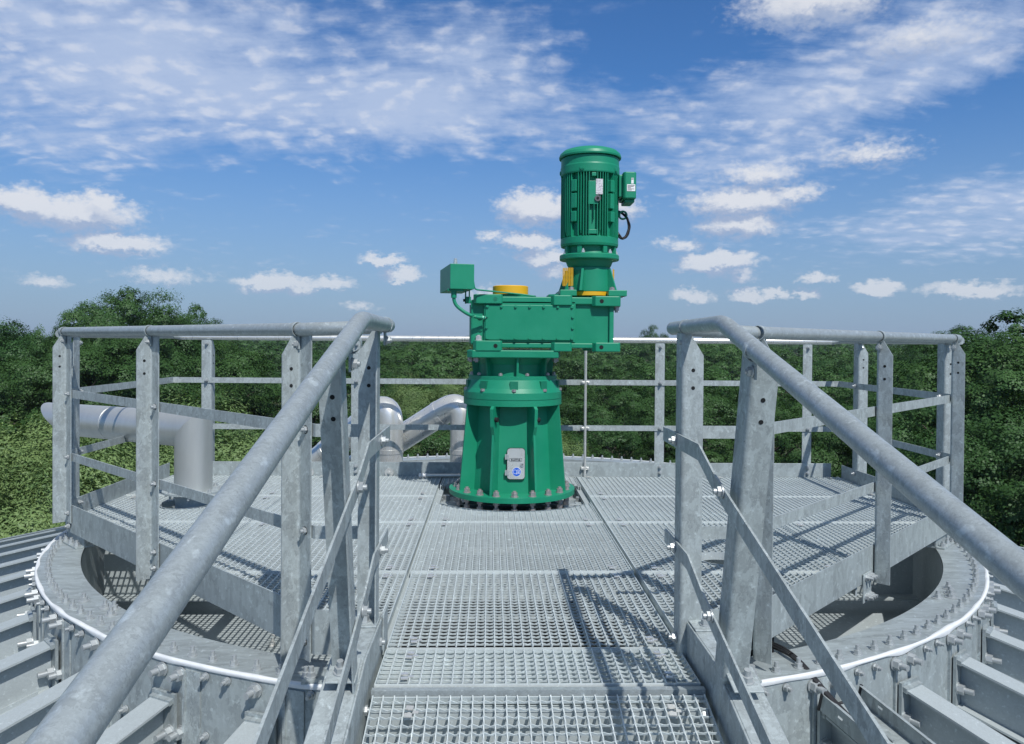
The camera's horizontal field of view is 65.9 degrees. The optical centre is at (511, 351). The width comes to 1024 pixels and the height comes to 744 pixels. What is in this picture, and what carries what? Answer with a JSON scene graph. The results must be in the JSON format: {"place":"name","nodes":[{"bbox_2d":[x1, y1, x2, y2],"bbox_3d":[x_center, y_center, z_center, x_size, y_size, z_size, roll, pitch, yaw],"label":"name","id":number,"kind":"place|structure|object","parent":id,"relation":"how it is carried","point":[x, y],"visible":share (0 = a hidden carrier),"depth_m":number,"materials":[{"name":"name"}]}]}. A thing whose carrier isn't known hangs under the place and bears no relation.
{"place":"outdoors","nodes":[
{"label":"outdoors","id":0,"kind":"place"},
{"bbox_2d":[0,0,1023,343],"label":"sky","id":1,"kind":"structure","parent":0,"point":[814,164],"materials":[{"name":"blue"}]},
{"bbox_2d":[173,347,899,464],"bbox_3d":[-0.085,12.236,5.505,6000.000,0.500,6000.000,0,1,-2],"label":"ground","id":2,"kind":"structure","parent":0,"point":[587,423],"depth_m":121.33,"materials":[{"name":"green plant"}]},
{"bbox_2d":[0,315,53,468],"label":"tall tree","id":3,"kind":"object","parent":2,"relation":"on","point":[6,350],"visible":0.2,"depth_m":52.68,"materials":[{"name":"green plant"}]},
{"bbox_2d":[0,425,80,538],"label":"willow tree","id":4,"kind":"object","parent":2,"relation":"on","point":[25,457],"visible":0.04,"depth_m":20.35,"materials":[{"name":"green plant"}]},
{"bbox_2d":[0,367,110,473],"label":"forest tree","id":5,"kind":"object","parent":2,"relation":"on","point":[20,404],"visible":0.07,"depth_m":49.55,"materials":[{"name":"green plant"}]},
{"bbox_2d":[0,344,135,480],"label":"tall tree","id":6,"kind":"object","parent":2,"relation":"on","point":[30,380],"visible":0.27,"depth_m":46.81,"materials":[{"name":"green plant"}]},
{"bbox_2d":[9,297,128,427],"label":"tall tree","id":7,"kind":"object","parent":2,"relation":"on","point":[33,340],"visible":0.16,"depth_m":52.05,"materials":[{"name":"green plant"}]},
{"bbox_2d":[0,437,171,538],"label":"willow tree","id":8,"kind":"object","parent":2,"relation":"on","point":[19,526],"visible":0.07,"depth_m":17.82,"materials":[{"name":"green plant"}]},
{"bbox_2d":[18,289,172,434],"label":"tall tree","id":9,"kind":"object","parent":2,"relation":"on","point":[129,306],"visible":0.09,"depth_m":56.48,"materials":[{"name":"green plant"}]},
{"bbox_2d":[0,405,233,536],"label":"willow tree","id":10,"kind":"object","parent":2,"relation":"on","point":[82,439],"visible":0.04,"depth_m":20.55,"materials":[{"name":"green plant"}]},
{"bbox_2d":[45,285,201,396],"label":"tall tree","id":11,"kind":"object","parent":2,"relation":"on","point":[160,314],"visible":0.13,"depth_m":58.01,"materials":[{"name":"green plant"}]},
{"bbox_2d":[33,338,220,478],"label":"tall tree","id":12,"kind":"object","parent":2,"relation":"on","point":[167,372],"visible":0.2,"depth_m":50.19,"materials":[{"name":"green plant"}]},
{"bbox_2d":[0,386,264,526],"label":"willow tree","id":13,"kind":"object","parent":2,"relation":"on","point":[238,448],"visible":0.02,"depth_m":23.55,"materials":[{"name":"green plant"}]},
{"bbox_2d":[38,363,234,459],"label":"forest tree","id":14,"kind":"object","parent":2,"relation":"on","point":[166,399],"visible":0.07,"depth_m":51.50,"materials":[{"name":"green plant"}]},
{"bbox_2d":[102,287,224,397],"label":"tall tree","id":15,"kind":"object","parent":2,"relation":"on","point":[176,342],"visible":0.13,"depth_m":61.67,"materials":[{"name":"green plant"}]},
{"bbox_2d":[146,302,245,411],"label":"tall tree","id":16,"kind":"object","parent":2,"relation":"on","point":[197,306],"visible":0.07,"depth_m":66.16,"materials":[{"name":"green plant"}]},
{"bbox_2d":[122,340,281,459],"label":"tall tree","id":17,"kind":"object","parent":2,"relation":"on","point":[227,365],"visible":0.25,"depth_m":55.07,"materials":[{"name":"green plant"}]},
{"bbox_2d":[177,366,281,456],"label":"forest tree","id":18,"kind":"object","parent":2,"relation":"on","point":[260,410],"visible":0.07,"depth_m":58.37,"materials":[{"name":"green plant"}]},
{"bbox_2d":[241,364,350,447],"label":"forest tree","id":19,"kind":"object","parent":2,"relation":"on","point":[315,440],"visible":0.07,"depth_m":59.30,"materials":[{"name":"green plant"}]},
{"bbox_2d":[349,404,449,456],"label":"forest tree","id":20,"kind":"object","parent":2,"relation":"on","point":[427,443],"visible":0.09,"depth_m":43.89,"materials":[{"name":"green plant"}]},
{"bbox_2d":[380,371,465,456],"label":"forest tree","id":21,"kind":"object","parent":2,"relation":"on","point":[412,403],"visible":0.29,"depth_m":60.32,"materials":[{"name":"green plant"}]},
{"bbox_2d":[388,347,472,402],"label":"forest tree","id":22,"kind":"object","parent":2,"relation":"on","point":[428,359],"visible":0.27,"depth_m":99.24,"materials":[{"name":"green plant"}]},
{"bbox_2d":[409,342,472,387],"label":"forest tree","id":23,"kind":"object","parent":2,"relation":"on","point":[442,349],"visible":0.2,"depth_m":118.50,"materials":[{"name":"green plant"}]},
{"bbox_2d":[411,364,472,433],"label":"forest tree","id":24,"kind":"object","parent":2,"relation":"on","point":[434,374],"visible":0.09,"depth_m":80.06,"materials":[{"name":"green plant"}]},
{"bbox_2d":[36,621,1020,743],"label":"digester tank","id":25,"kind":"object","parent":2,"relation":"on","point":[1013,740],"depth_m":3.15,"materials":[{"name":"grey metal"}]},
{"bbox_2d":[0,586,34,622],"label":"roof beam","id":26,"kind":"structure","parent":25,"relation":"on","point":[13,605],"depth_m":4.06,"materials":[{"name":"silver metal"}]},
{"bbox_2d":[0,571,34,596],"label":"roof beam","id":27,"kind":"structure","parent":25,"relation":"on","point":[13,583],"depth_m":4.46,"materials":[{"name":"silver metal"}]},
{"bbox_2d":[0,607,35,659],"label":"roof beam","id":28,"kind":"structure","parent":25,"relation":"on","point":[17,634],"depth_m":3.68,"materials":[{"name":"silver metal"}]},
{"bbox_2d":[0,555,37,577],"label":"roof beam","id":29,"kind":"structure","parent":25,"relation":"on","point":[15,566],"depth_m":4.88,"materials":[{"name":"silver metal"}]},
{"bbox_2d":[0,541,50,563],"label":"roof beam","id":30,"kind":"structure","parent":25,"relation":"on","point":[16,554],"depth_m":5.37,"materials":[{"name":"silver metal"}]},
{"bbox_2d":[0,633,57,708],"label":"roof beam","id":31,"kind":"structure","parent":25,"relation":"on","point":[25,672],"depth_m":3.33,"materials":[{"name":"silver metal"}]},
{"bbox_2d":[0,532,61,552],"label":"roof beam","id":32,"kind":"structure","parent":25,"relation":"on","point":[24,543],"depth_m":5.94,"materials":[{"name":"silver metal"}]},
{"bbox_2d":[0,661,86,743],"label":"roof beam","id":33,"kind":"structure","parent":25,"relation":"on","point":[19,724],"depth_m":2.91,"materials":[{"name":"silver metal"}]},
{"bbox_2d":[96,687,176,743],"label":"roof beam","id":34,"kind":"structure","parent":25,"relation":"on","point":[152,719],"depth_m":2.82,"materials":[{"name":"silver metal"}]},
{"bbox_2d":[224,710,275,743],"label":"roof beam","id":35,"kind":"structure","parent":25,"relation":"on","point":[245,732],"depth_m":2.68,"materials":[{"name":"silver metal"}]},
{"bbox_2d":[81,460,942,660],"bbox_3d":[-0.006,1.852,5.378,5.144,1.470,5.144,0,1,-2],"label":"neck pit","id":36,"kind":"object","parent":25,"relation":"in","point":[211,621],"visible":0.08,"depth_m":4.64,"materials":[{"name":"black"}]},
{"bbox_2d":[41,402,221,508],"bbox_3d":[-2.711,0.972,5.462,1.884,1.187,0.374,1,1,29],"label":"vent pipe","id":37,"kind":"object","parent":36,"relation":"on","point":[190,439],"visible":0.55,"depth_m":5.04,"materials":[{"name":"metal"}]},
{"bbox_2d":[312,396,403,520],"bbox_3d":[-1.555,0.943,6.915,1.364,1.128,0.232,1,1,23],"label":"gas pipe","id":38,"kind":"object","parent":36,"relation":"attached to","point":[392,450],"visible":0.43,"depth_m":6.60,"materials":[{"name":"silver metal"}]},
{"bbox_2d":[349,394,466,461],"bbox_3d":[-1.080,0.935,6.928,1.633,1.151,0.232,1,1,18],"label":"gas pipe","id":39,"kind":"object","parent":36,"relation":"attached to","point":[448,409],"visible":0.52,"depth_m":6.66,"materials":[{"name":"silver metal"}]},
{"bbox_2d":[357,485,634,515],"bbox_3d":[-0.020,1.160,6.105,4.900,0.237,0.150,0,1,-2],"label":"cross girder","id":40,"kind":"object","parent":36,"relation":"attached to","point":[446,492],"depth_m":6.09,"materials":[{"name":"grey metal"}]},
{"bbox_2d":[260,480,862,650],"bbox_3d":[0.024,1.070,4.514,5.160,0.076,3.390,0,1,-2],"label":"platform frame","id":41,"kind":"object","parent":40,"relation":"on","point":[581,494],"visible":0.11,"depth_m":3.62,"materials":[{"name":"grey metal"}]},
{"bbox_2d":[55,330,180,528],"bbox_3d":[-2.622,0.443,5.367,0.107,1.162,1.636,0,1,0],"label":"guard railing","id":42,"kind":"object","parent":41,"relation":"attached to","point":[95,498],"visible":0.64,"depth_m":4.87,"materials":[{"name":"metal"}]},
{"bbox_2d":[66,495,280,523],"bbox_3d":[-2.066,0.993,4.956,1.063,0.040,0.770,0,1,-2],"label":"grating panel","id":43,"kind":"object","parent":41,"relation":"on","point":[121,509],"visible":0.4,"depth_m":4.88,"materials":[{"name":"silver metal"}]},
{"bbox_2d":[113,521,248,547],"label":"grating panel","id":44,"kind":"object","parent":41,"relation":"on","point":[171,535],"visible":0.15,"depth_m":4.38,"materials":[{"name":"silver metal"}]},
{"bbox_2d":[126,475,280,495],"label":"grating panel","id":45,"kind":"object","parent":41,"relation":"on","point":[272,486],"visible":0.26,"depth_m":5.78,"materials":[{"name":"silver metal"}]},
{"bbox_2d":[52,321,381,661],"bbox_3d":[-1.582,0.477,3.587,2.827,1.209,0.233,1,1,40],"label":"guard railing","id":46,"kind":"object","parent":41,"relation":"attached to","point":[144,550],"visible":0.9,"depth_m":3.34,"materials":[{"name":"metal"}]},
{"bbox_2d":[213,522,424,575],"bbox_3d":[-0.999,1.009,4.094,1.010,0.036,0.994,0,1,-2],"label":"grating panel","id":47,"kind":"object","parent":41,"relation":"on","point":[249,547],"visible":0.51,"depth_m":4.00,"materials":[{"name":"silver metal"}]},
{"bbox_2d":[232,572,406,629],"bbox_3d":[-0.974,1.021,3.188,1.010,0.036,0.801,0,1,-2],"label":"grating panel","id":48,"kind":"object","parent":41,"relation":"on","point":[265,579],"visible":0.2,"depth_m":3.43,"materials":[{"name":"silver metal"}]},
{"bbox_2d":[251,495,433,524],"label":"grating panel","id":49,"kind":"object","parent":41,"relation":"on","point":[386,503],"visible":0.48,"depth_m":4.95,"materials":[{"name":"silver metal"}]},
{"bbox_2d":[312,475,441,499],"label":"grating panel","id":50,"kind":"object","parent":41,"relation":"on","point":[393,484],"visible":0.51,"depth_m":5.75,"materials":[{"name":"silver metal"}]},
{"bbox_2d":[179,335,833,481],"bbox_3d":[-0.031,0.457,6.234,5.175,1.145,0.122,0,1,-2],"label":"guard railing","id":51,"kind":"object","parent":41,"relation":"attached to","point":[658,467],"visible":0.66,"depth_m":6.23,"materials":[{"name":"metal"}]},
{"bbox_2d":[439,494,586,604],"bbox_3d":[-0.004,1.312,5.452,1.090,0.549,1.090,0,1,-2],"label":"machine seat","id":52,"kind":"object","parent":41,"relation":"attached to","point":[447,499],"visible":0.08,"depth_m":5.66,"materials":[{"name":"silver metal"}]},
{"bbox_2d":[440,145,635,510],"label":"agitator drive","id":53,"kind":"structure","parent":52,"relation":"on","point":[512,453],"depth_m":5.20,"materials":[{"name":"green paint"}]},
{"bbox_2d":[505,448,524,478],"bbox_3d":[0.019,0.737,5.171,0.129,0.200,0.021,0,1,-2],"label":"inspection door","id":54,"kind":"structure","parent":53,"relation":"in","point":[515,457],"depth_m":5.17,"materials":[{"name":"silver metal"}]},
{"bbox_2d":[428,502,602,522],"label":"grating panel","id":55,"kind":"object","parent":41,"relation":"on","point":[444,511],"visible":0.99,"depth_m":4.81,"materials":[{"name":"silver metal"}]},
{"bbox_2d":[410,522,633,576],"bbox_3d":[0.035,1.017,4.122,1.028,0.036,0.994,0,1,-2],"label":"grating panel","id":56,"kind":"object","parent":41,"relation":"on","point":[434,537],"visible":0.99,"depth_m":4.03,"materials":[{"name":"silver metal"}]},
{"bbox_2d":[387,572,674,649],"bbox_3d":[0.061,1.029,3.173,1.008,0.036,0.886,0,1,-2],"label":"grating panel","id":57,"kind":"object","parent":41,"relation":"on","point":[464,577],"visible":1,"depth_m":3.10,"materials":[{"name":"silver metal"}]},
{"bbox_2d":[379,657,692,683],"bbox_3d":[0.076,1.063,2.614,1.020,0.006,0.390,0,1,-2],"label":"landing plate","id":58,"kind":"object","parent":41,"relation":"on","point":[519,674],"visible":0.07,"depth_m":2.62,"materials":[{"name":"grey metal"}]},
{"bbox_2d":[374,648,700,687],"bbox_3d":[0.077,1.036,2.574,1.008,0.036,0.287,0,1,-2],"label":"grating panel","id":59,"kind":"object","parent":58,"relation":"on","point":[653,655],"visible":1,"depth_m":2.57,"materials":[{"name":"silver metal"}]},
{"bbox_2d":[371,686,705,699],"bbox_3d":[0.082,1.040,2.405,1.010,0.036,0.040,0,1,-2],"label":"nosing bar","id":60,"kind":"object","parent":58,"relation":"on","point":[533,691],"visible":0.75,"depth_m":2.39,"materials":[{"name":"grey metal"}]},
{"bbox_2d":[576,476,729,498],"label":"grating panel","id":61,"kind":"object","parent":41,"relation":"on","point":[631,486],"visible":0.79,"depth_m":5.81,"materials":[{"name":"silver metal"}]},
{"bbox_2d":[589,496,727,525],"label":"grating panel","id":62,"kind":"object","parent":41,"relation":"on","point":[652,509],"visible":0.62,"depth_m":5.01,"materials":[{"name":"silver metal"}]},
{"bbox_2d":[606,522,838,577],"bbox_3d":[1.068,1.027,4.150,1.010,0.040,0.994,0,1,-2],"label":"grating panel","id":63,"kind":"object","parent":41,"relation":"on","point":[793,552],"visible":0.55,"depth_m":4.03,"materials":[{"name":"silver metal"}]},
{"bbox_2d":[638,572,814,631],"bbox_3d":[1.093,1.038,3.244,1.010,0.040,0.801,0,1,-2],"label":"grating panel","id":64,"kind":"object","parent":41,"relation":"on","point":[710,582],"visible":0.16,"depth_m":3.43,"materials":[{"name":"silver metal"}]},
{"bbox_2d":[705,476,874,497],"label":"grating panel","id":65,"kind":"object","parent":41,"relation":"on","point":[820,487],"visible":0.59,"depth_m":5.86,"materials":[{"name":"silver metal"}]},
{"bbox_2d":[691,325,964,664],"bbox_3d":[1.683,0.501,3.681,2.827,1.209,0.237,0,1,-44],"label":"guard railing","id":66,"kind":"object","parent":41,"relation":"attached to","point":[879,557],"visible":0.77,"depth_m":3.60,"materials":[{"name":"metal"}]},
{"bbox_2d":[783,522,911,560],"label":"grating panel","id":67,"kind":"object","parent":41,"relation":"on","point":[838,541],"visible":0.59,"depth_m":4.38,"materials":[{"name":"silver metal"}]},
{"bbox_2d":[773,497,926,523],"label":"grating panel","id":68,"kind":"object","parent":41,"relation":"on","point":[859,510],"visible":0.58,"depth_m":5.00,"materials":[{"name":"silver metal"}]},
{"bbox_2d":[832,337,964,506],"bbox_3d":[2.626,0.482,5.511,0.136,1.162,1.635,0,1,-2],"label":"guard railing","id":69,"kind":"object","parent":41,"relation":"attached to","point":[856,473],"visible":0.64,"depth_m":5.24,"materials":[{"name":"metal"}]},
{"bbox_2d":[103,527,919,601],"bbox_3d":[0.014,1.275,4.811,4.920,0.435,0.180,0,1,-2],"label":"cross girder","id":70,"kind":"object","parent":36,"relation":"attached to","point":[121,584],"visible":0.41,"depth_m":4.80,"materials":[{"name":"grey metal"}]},
{"bbox_2d":[24,460,1000,743],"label":"neck wall","id":71,"kind":"structure","parent":25,"relation":"on","point":[212,708],"depth_m":2.88,"materials":[{"name":"metal"}]},
{"bbox_2d":[304,605,387,743],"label":"walkway stringer","id":72,"kind":"object","parent":71,"relation":"attached to","point":[350,724],"visible":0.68,"depth_m":2.23,"materials":[{"name":"metal"}]},
{"bbox_2d":[24,311,394,743],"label":"stair railing","id":73,"kind":"object","parent":72,"relation":"attached to","point":[88,703],"visible":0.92,"depth_m":1.50,"materials":[{"name":"metal"}]},
{"bbox_2d":[34,453,989,689],"bbox_3d":[0.000,1.100,5.369,5.553,0.061,5.553,0,1,-2],"label":"neck ring","id":74,"kind":"object","parent":71,"relation":"on","point":[954,599],"visible":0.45,"depth_m":3.24,"materials":[{"name":"silver metal"}]},
{"bbox_2d":[686,611,788,743],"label":"walkway stringer","id":75,"kind":"object","parent":74,"relation":"attached to","point":[736,725],"visible":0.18,"depth_m":2.23,"materials":[{"name":"metal"}]},
{"bbox_2d":[369,704,709,743],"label":"cross member","id":76,"kind":"object","parent":75,"relation":"attached to","point":[464,739],"visible":0.61,"depth_m":2.32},
{"bbox_2d":[663,315,1023,743],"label":"stair railing","id":77,"kind":"object","parent":75,"relation":"attached to","point":[988,546],"visible":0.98,"depth_m":2.09,"materials":[{"name":"metal"}]},
{"bbox_2d":[817,700,857,743],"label":"roof beam","id":78,"kind":"structure","parent":25,"relation":"on","point":[829,731],"depth_m":2.80,"materials":[{"name":"silver metal"}]},
{"bbox_2d":[817,684,935,743],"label":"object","id":79,"kind":"structure","parent":78,"relation":"on","point":[900,729],"depth_m":2.71,"materials":[{"name":"silver metal"}]},
{"bbox_2d":[898,675,1015,743],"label":"roof beam","id":80,"kind":"structure","parent":25,"relation":"on","point":[932,716],"depth_m":2.94,"materials":[{"name":"silver metal"}]},
{"bbox_2d":[953,649,1023,743],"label":"roof beam","id":81,"kind":"structure","parent":25,"relation":"on","point":[988,696],"depth_m":3.21,"materials":[{"name":"silver metal"}]},
{"bbox_2d":[982,622,1023,682],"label":"roof beam","id":82,"kind":"structure","parent":25,"relation":"on","point":[1003,653],"depth_m":3.57,"materials":[{"name":"silver metal"}]},
{"bbox_2d":[989,582,1023,620],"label":"roof beam","id":83,"kind":"structure","parent":25,"relation":"on","point":[1007,597],"depth_m":4.33,"materials":[{"name":"silver metal"}]},
{"bbox_2d":[990,597,1023,641],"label":"roof beam","id":84,"kind":"structure","parent":25,"relation":"on","point":[1007,621],"depth_m":3.94,"materials":[{"name":"silver metal"}]},
{"bbox_2d":[552,352,621,436],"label":"forest tree","id":85,"kind":"object","parent":2,"relation":"on","point":[576,361],"visible":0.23,"depth_m":94.22,"materials":[{"name":"green plant"}]},
{"bbox_2d":[561,414,645,459],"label":"forest tree","id":86,"kind":"object","parent":2,"relation":"on","point":[628,445],"visible":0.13,"depth_m":47.19,"materials":[{"name":"green plant"}]},
{"bbox_2d":[561,367,652,451],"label":"forest tree","id":87,"kind":"object","parent":2,"relation":"on","point":[591,376],"visible":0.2,"depth_m":77.22,"materials":[{"name":"green plant"}]},
{"bbox_2d":[559,378,675,462],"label":"forest tree","id":88,"kind":"object","parent":2,"relation":"on","point":[596,411],"visible":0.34,"depth_m":56.21,"materials":[{"name":"green plant"}]},
{"bbox_2d":[605,355,675,435],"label":"forest tree","id":89,"kind":"object","parent":2,"relation":"on","point":[622,374],"visible":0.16,"depth_m":90.87,"materials":[{"name":"green plant"}]},
{"bbox_2d":[636,324,675,369],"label":"tall tree","id":90,"kind":"object","parent":2,"relation":"on","point":[668,348],"visible":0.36,"depth_m":147.11,"materials":[{"name":"green plant"}]},
{"bbox_2d":[618,362,735,449],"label":"forest tree","id":91,"kind":"object","parent":2,"relation":"on","point":[643,374],"visible":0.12,"depth_m":72.05,"materials":[{"name":"green plant"}]},
{"bbox_2d":[631,419,734,462],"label":"forest tree","id":92,"kind":"object","parent":2,"relation":"on","point":[722,442],"visible":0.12,"depth_m":47.82,"materials":[{"name":"green plant"}]},
{"bbox_2d":[626,370,801,462],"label":"forest tree","id":93,"kind":"object","parent":2,"relation":"on","point":[714,401],"visible":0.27,"depth_m":52.40,"materials":[{"name":"green plant"}]},
{"bbox_2d":[699,344,741,394],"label":"forest tree","id":94,"kind":"object","parent":2,"relation":"on","point":[709,352],"visible":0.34,"depth_m":116.11,"materials":[{"name":"green plant"}]},
{"bbox_2d":[707,393,843,469],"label":"forest tree","id":95,"kind":"object","parent":2,"relation":"on","point":[796,406],"visible":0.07,"depth_m":55.30,"materials":[{"name":"green plant"}]},
{"bbox_2d":[776,363,894,449],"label":"forest tree","id":96,"kind":"object","parent":2,"relation":"on","point":[821,375],"visible":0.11,"depth_m":70.78,"materials":[{"name":"green plant"}]},
{"bbox_2d":[776,388,910,470],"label":"forest tree","id":97,"kind":"object","parent":2,"relation":"on","point":[845,462],"visible":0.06,"depth_m":56.55,"materials":[{"name":"green plant"}]},
{"bbox_2d":[774,403,917,477],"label":"forest tree","id":98,"kind":"object","parent":2,"relation":"on","point":[834,444],"visible":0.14,"depth_m":40.43,"materials":[{"name":"green plant"}]},
{"bbox_2d":[840,356,1023,527],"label":"tall tree","id":99,"kind":"object","parent":2,"relation":"on","point":[981,400],"visible":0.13,"depth_m":33.79,"materials":[{"name":"green plant"}]},
{"bbox_2d":[867,418,1023,544],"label":"tall tree","id":100,"kind":"object","parent":2,"relation":"on","point":[871,472],"visible":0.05,"depth_m":30.21,"materials":[{"name":"green plant"}]},
{"bbox_2d":[868,329,1023,536],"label":"tall tree","id":101,"kind":"object","parent":2,"relation":"on","point":[927,372],"visible":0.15,"depth_m":35.88,"materials":[{"name":"green plant"}]},
{"bbox_2d":[869,405,1023,545],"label":"tall tree","id":102,"kind":"object","parent":2,"relation":"on","point":[1016,426],"visible":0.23,"depth_m":27.57,"materials":[{"name":"green plant"}]},
{"bbox_2d":[875,307,1023,534],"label":"tall tree","id":103,"kind":"object","parent":2,"relation":"on","point":[1012,318],"visible":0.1,"depth_m":39.84,"materials":[{"name":"green plant"}]},
{"bbox_2d":[894,324,1021,421],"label":"tall tree","id":104,"kind":"object","parent":2,"relation":"on","point":[912,348],"visible":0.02,"depth_m":68.18,"materials":[{"name":"green plant"}]},
{"bbox_2d":[928,434,1023,546],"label":"tall tree","id":105,"kind":"object","parent":2,"relation":"on","point":[1002,491],"visible":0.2,"depth_m":26.64,"materials":[{"name":"green plant"}]},
{"bbox_2d":[362,694,723,743],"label":"grating panel","id":106,"kind":"object","parent":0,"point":[408,703],"visible":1,"depth_m":2.28,"materials":[{"name":"silver metal"}]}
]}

